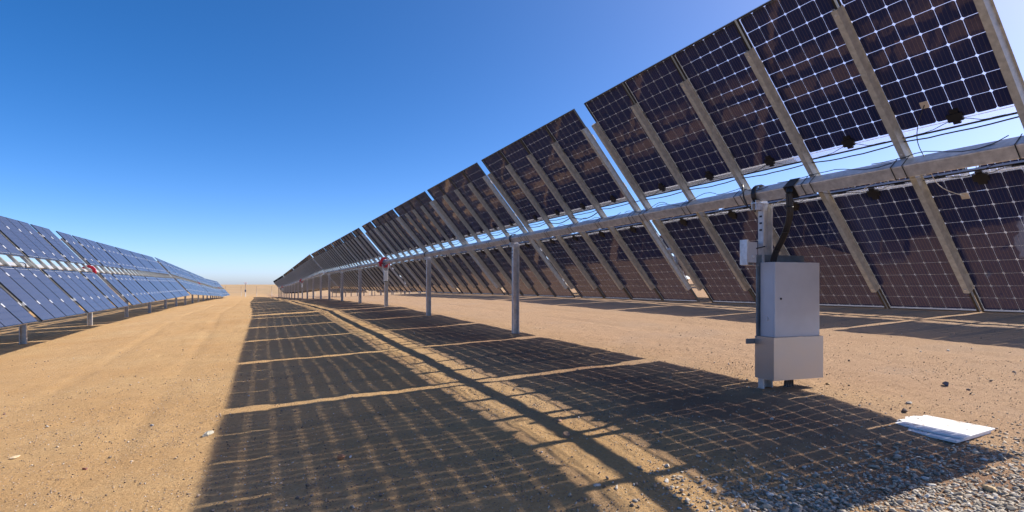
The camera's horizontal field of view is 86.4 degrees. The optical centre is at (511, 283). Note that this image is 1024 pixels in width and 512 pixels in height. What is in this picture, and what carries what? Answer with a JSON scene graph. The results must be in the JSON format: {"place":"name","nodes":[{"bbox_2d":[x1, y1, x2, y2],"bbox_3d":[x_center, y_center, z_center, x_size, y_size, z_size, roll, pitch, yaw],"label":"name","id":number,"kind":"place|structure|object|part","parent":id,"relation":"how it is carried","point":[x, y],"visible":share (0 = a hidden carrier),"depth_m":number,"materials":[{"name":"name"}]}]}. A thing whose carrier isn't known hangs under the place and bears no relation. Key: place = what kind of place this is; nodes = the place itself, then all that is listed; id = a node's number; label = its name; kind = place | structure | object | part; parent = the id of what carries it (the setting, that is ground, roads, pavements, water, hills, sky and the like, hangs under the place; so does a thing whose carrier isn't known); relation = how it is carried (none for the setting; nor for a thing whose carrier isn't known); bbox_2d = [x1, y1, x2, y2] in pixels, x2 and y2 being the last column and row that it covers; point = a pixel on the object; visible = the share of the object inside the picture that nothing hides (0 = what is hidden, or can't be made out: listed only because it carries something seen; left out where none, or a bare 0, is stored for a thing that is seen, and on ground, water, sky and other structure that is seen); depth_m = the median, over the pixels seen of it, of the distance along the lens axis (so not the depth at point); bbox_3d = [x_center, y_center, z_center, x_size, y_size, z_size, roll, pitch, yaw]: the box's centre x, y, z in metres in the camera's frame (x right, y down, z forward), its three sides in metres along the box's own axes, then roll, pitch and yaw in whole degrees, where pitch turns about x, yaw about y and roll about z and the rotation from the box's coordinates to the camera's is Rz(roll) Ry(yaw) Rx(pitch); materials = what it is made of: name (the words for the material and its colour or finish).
{"place":"outdoors","nodes":[
{"label":"outdoors","id":0,"kind":"place"},
{"bbox_2d":[0,279,1023,511],"bbox_3d":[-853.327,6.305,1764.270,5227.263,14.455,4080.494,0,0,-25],"label":"ground","id":1,"kind":"structure","parent":0,"point":[257,321],"depth_m":7.09,"materials":[{"name":"beige sand"}]},
{"bbox_2d":[0,216,189,343],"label":"solar tracker","id":2,"kind":"object","parent":1,"relation":"on","point":[43,291],"visible":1,"depth_m":19.80,"materials":[{"name":"glass"}]},
{"bbox_2d":[155,257,220,305],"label":"solar tracker","id":3,"kind":"object","parent":1,"relation":"on","point":[191,283],"visible":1,"depth_m":58.92,"materials":[{"name":"glass"}]},
{"bbox_2d":[202,430,213,436],"bbox_3d":[-3.410,1.685,6.109,0.083,0.047,0.134,-6,1,21],"label":"stone","id":4,"kind":"object","parent":1,"relation":"on","point":[207,433],"visible":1,"depth_m":6.09,"materials":[{"name":"white stone"}]},
{"bbox_2d":[204,278,229,298],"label":"solar tracker","id":5,"kind":"object","parent":1,"relation":"on","point":[219,288],"visible":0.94,"depth_m":108.59,"materials":[{"name":"glass"}]},
{"bbox_2d":[190,286,364,296],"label":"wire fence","id":6,"kind":"object","parent":1,"relation":"on","point":[315,293],"visible":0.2,"depth_m":163.22,"materials":[{"name":"grey metal"}]},
{"bbox_2d":[273,275,296,297],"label":"solar tracker","id":7,"kind":"object","parent":1,"relation":"on","point":[282,284],"visible":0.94,"depth_m":115.46,"materials":[{"name":"glass"}]},
{"bbox_2d":[283,254,339,298],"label":"solar tracker","id":8,"kind":"object","parent":1,"relation":"on","point":[304,276],"visible":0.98,"depth_m":64.22,"materials":[{"name":"glass"}]},
{"bbox_2d":[337,454,344,459],"bbox_3d":[-1.611,1.642,5.148,0.075,0.054,0.049,0,0,-14],"label":"stone","id":9,"kind":"object","parent":1,"relation":"on","point":[340,456],"visible":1,"depth_m":5.13,"materials":[{"name":"stone"}]},
{"bbox_2d":[330,286,367,296],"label":"solar tracker","id":10,"kind":"object","parent":1,"relation":"on","point":[336,291],"visible":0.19,"depth_m":127.91,"materials":[{"name":"metal"}]},
{"bbox_2d":[374,288,418,294],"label":"solar tracker","id":11,"kind":"object","parent":1,"relation":"on","point":[413,290],"visible":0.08,"depth_m":133.81,"materials":[{"name":"metal"}]},
{"bbox_2d":[363,256,433,295],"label":"solar tracker","id":12,"kind":"object","parent":1,"relation":"on","point":[398,287],"visible":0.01,"depth_m":76.65,"materials":[{"name":"metal"}]},
{"bbox_2d":[0,348,1023,511],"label":"grit","id":13,"kind":"object","parent":1,"relation":"on","point":[508,439],"visible":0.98,"depth_m":5.52,"materials":[{"name":"brown gravel"}]},
{"bbox_2d":[1,318,1023,511],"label":"pebbles","id":14,"kind":"object","parent":1,"relation":"on","point":[607,477],"visible":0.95,"depth_m":5.44,"materials":[{"name":"stone"}]},
{"bbox_2d":[563,431,569,437],"bbox_3d":[0.556,1.553,5.565,0.084,0.078,0.052,-3,-5,-19],"label":"stone","id":15,"kind":"object","parent":1,"relation":"on","point":[566,434],"visible":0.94,"depth_m":5.55,"materials":[{"name":"grey stone"}]},
{"bbox_2d":[311,0,1023,388],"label":"solar tracker","id":16,"kind":"object","parent":1,"relation":"on","point":[683,120],"visible":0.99,"depth_m":7.04,"materials":[{"name":"glass"}]},
{"bbox_2d":[740,239,756,265],"bbox_3d":[3.149,-0.403,7.208,0.245,0.335,0.122,0,0,-25],"label":"switch box","id":17,"kind":"object","parent":16,"relation":"attached to","point":[748,252],"visible":1,"depth_m":7.16,"materials":[{"name":"paint"}]},
{"bbox_2d":[756,178,798,261],"bbox_3d":[3.379,-0.748,6.999,0.272,1.100,0.684,0,0,-25],"label":"cable loom","id":18,"kind":"object","parent":16,"relation":"hanging from","point":[790,190],"visible":0.89,"depth_m":6.74,"materials":[{"name":"black"}]},
{"bbox_2d":[746,255,822,386],"bbox_3d":[3.597,0.564,7.200,0.947,1.878,0.357,0,0,-19],"label":"control cabinet","id":19,"kind":"object","parent":16,"relation":"attached to","point":[790,351],"visible":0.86,"depth_m":7.08,"materials":[{"name":"metal"}]},
{"bbox_3d":[3.708,0.214,7.089,0.755,0.967,0.030,0,0,-19],"label":"door","id":20,"kind":"part","parent":19,"relation":"part of","materials":[{"name":"paint"}]},
{"bbox_2d":[444,159,1023,281],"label":"solar tracker","id":21,"kind":"object","parent":1,"relation":"on","point":[676,260],"visible":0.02,"depth_m":16.65,"materials":[{"name":"metal"}]},
{"bbox_2d":[609,408,1023,511],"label":"gravel","id":22,"kind":"structure","parent":1,"relation":"on","point":[976,506],"depth_m":4.25,"materials":[{"name":"grey gravel"}]},
{"bbox_2d":[660,205,1019,275],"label":"solar tracker","id":23,"kind":"object","parent":1,"relation":"on","point":[686,275],"visible":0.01,"depth_m":44.46,"materials":[{"name":"metal"}]},
{"bbox_2d":[908,428,990,442],"bbox_3d":[4.374,1.507,5.649,0.650,0.024,0.690,-2,1,-26],"label":"cover sheet","id":24,"kind":"object","parent":1,"relation":"on","point":[943,437],"visible":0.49,"depth_m":5.36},
{"bbox_2d":[896,415,994,438],"bbox_3d":[4.444,1.481,5.676,0.620,0.019,0.700,-2,1,-27],"label":"cover sheet","id":25,"kind":"object","parent":24,"relation":"on","point":[948,427],"visible":0.89,"depth_m":5.60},
{"bbox_2d":[981,484,996,491],"bbox_3d":[3.681,1.580,4.205,0.100,0.051,0.068,0,0,27],"label":"stone","id":26,"kind":"object","parent":1,"relation":"on","point":[989,488],"visible":0.98,"depth_m":4.19,"materials":[{"name":"beige stone"}]},
{"bbox_2d":[0,0,1023,284],"label":"sky","id":27,"kind":"structure","parent":0,"point":[226,142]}
]}

